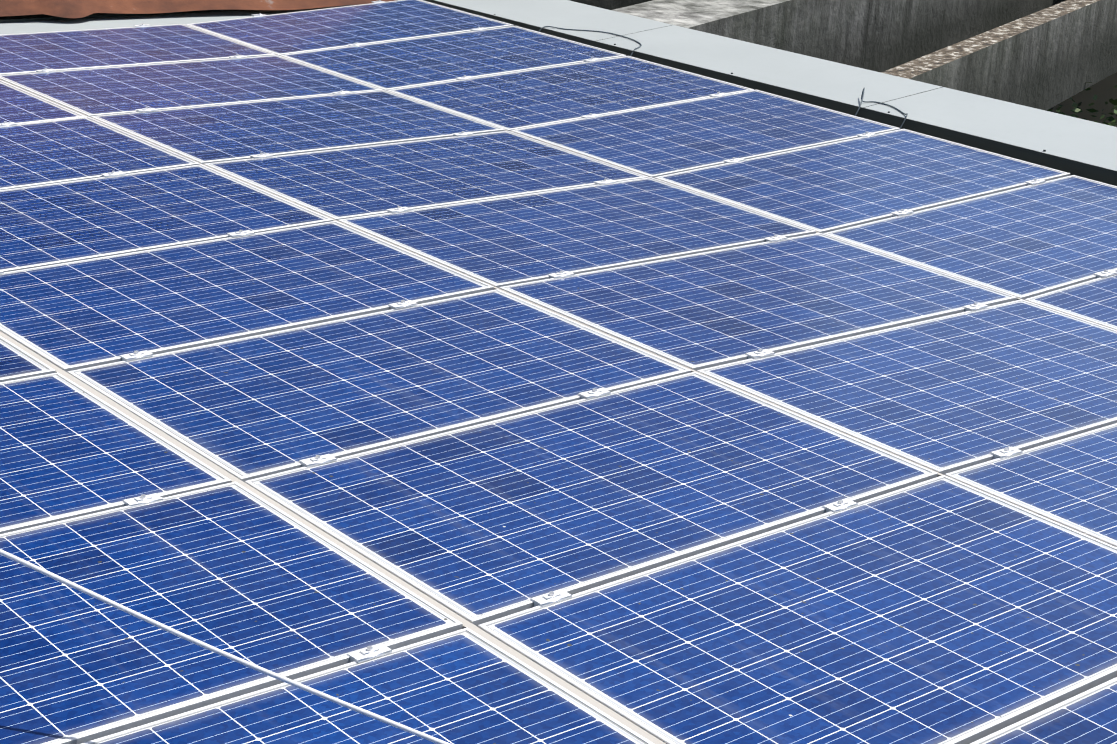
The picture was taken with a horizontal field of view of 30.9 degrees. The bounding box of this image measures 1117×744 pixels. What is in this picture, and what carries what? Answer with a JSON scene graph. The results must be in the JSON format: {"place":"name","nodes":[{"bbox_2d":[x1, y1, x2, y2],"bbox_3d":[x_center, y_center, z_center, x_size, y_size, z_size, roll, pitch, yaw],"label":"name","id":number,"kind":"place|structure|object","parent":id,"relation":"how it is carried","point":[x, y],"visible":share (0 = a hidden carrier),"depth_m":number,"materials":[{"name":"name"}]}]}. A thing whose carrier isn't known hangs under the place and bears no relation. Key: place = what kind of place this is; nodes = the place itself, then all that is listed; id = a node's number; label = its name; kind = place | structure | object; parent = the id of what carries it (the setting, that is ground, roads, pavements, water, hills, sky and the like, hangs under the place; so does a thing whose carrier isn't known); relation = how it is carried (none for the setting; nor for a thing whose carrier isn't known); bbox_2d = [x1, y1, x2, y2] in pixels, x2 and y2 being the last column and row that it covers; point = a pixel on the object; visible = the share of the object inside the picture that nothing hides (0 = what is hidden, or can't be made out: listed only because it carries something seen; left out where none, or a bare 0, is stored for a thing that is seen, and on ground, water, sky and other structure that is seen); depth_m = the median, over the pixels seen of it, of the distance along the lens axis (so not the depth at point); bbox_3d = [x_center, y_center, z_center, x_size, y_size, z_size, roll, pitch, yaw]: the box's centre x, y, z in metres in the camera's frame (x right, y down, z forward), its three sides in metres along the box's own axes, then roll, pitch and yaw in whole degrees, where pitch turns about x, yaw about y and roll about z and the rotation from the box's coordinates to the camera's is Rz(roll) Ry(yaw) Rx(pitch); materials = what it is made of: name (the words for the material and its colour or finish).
{"place":"outdoors","nodes":[
{"label":"outdoors","id":0,"kind":"place"},
{"bbox_2d":[0,5,352,34],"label":"coping","id":1,"kind":"object","parent":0,"point":[36,23],"depth_m":11.77,"materials":[{"name":"grey metal"}]},
{"bbox_2d":[0,0,395,17],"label":"rusty roof","id":2,"kind":"structure","parent":0,"point":[71,8],"depth_m":11.93,"materials":[{"name":"orange metal"}]},
{"bbox_2d":[0,0,1116,743],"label":"solar array","id":3,"kind":"object","parent":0,"point":[446,374],"visible":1,"depth_m":6.05,"materials":[{"name":"glass"}]},
{"bbox_2d":[0,549,449,743],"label":"white cable","id":4,"kind":"object","parent":3,"relation":"on","point":[220,651],"visible":1,"depth_m":3.95,"materials":[{"name":"white plastic"}]},
{"bbox_2d":[881,0,1116,110],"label":"concrete beam","id":5,"kind":"structure","parent":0,"point":[1050,57],"depth_m":19.73,"materials":[{"name":"grey concrete"}]},
{"bbox_2d":[1052,72,1116,126],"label":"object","id":6,"kind":"structure","parent":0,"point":[1104,90],"depth_m":27.49,"materials":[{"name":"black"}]},
{"label":"ground","id":7,"kind":"structure","parent":0,"visible":0},
{"bbox_2d":[570,0,652,9],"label":"wall","id":8,"kind":"structure","parent":7,"relation":"on","point":[610,4],"depth_m":21.86,"materials":[{"name":"concrete"}]},
{"bbox_2d":[612,0,1065,111],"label":"concrete beam","id":9,"kind":"structure","parent":7,"relation":"on","point":[880,36],"depth_m":19.82,"materials":[{"name":"grey concrete"}]},
{"bbox_2d":[396,0,1116,185],"bbox_3d":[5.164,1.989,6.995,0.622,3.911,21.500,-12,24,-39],"label":"coping","id":10,"kind":"object","parent":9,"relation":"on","point":[1087,149],"visible":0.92,"depth_m":10.54,"materials":[{"name":"grey metal"}]},
{"bbox_2d":[538,26,641,55],"bbox_3d":[0.208,-1.906,11.690,0.254,0.104,0.830,-12,24,-39],"label":"grey cable","id":11,"kind":"object","parent":10,"relation":"on","point":[597,31],"visible":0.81,"depth_m":11.79,"materials":[{"name":"grey plastic"}]},
{"bbox_2d":[854,88,907,128],"bbox_3d":[1.605,-1.295,10.097,0.216,0.164,0.422,-12,24,-39],"label":"grey cable","id":12,"kind":"object","parent":10,"relation":"on","point":[862,96],"visible":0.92,"depth_m":10.13,"materials":[{"name":"grey plastic"}]},
{"bbox_2d":[1046,82,1116,126],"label":"shrub","id":13,"kind":"object","parent":7,"relation":"on","point":[1092,110],"visible":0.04,"depth_m":23.32,"materials":[{"name":"green plant"}]}
]}

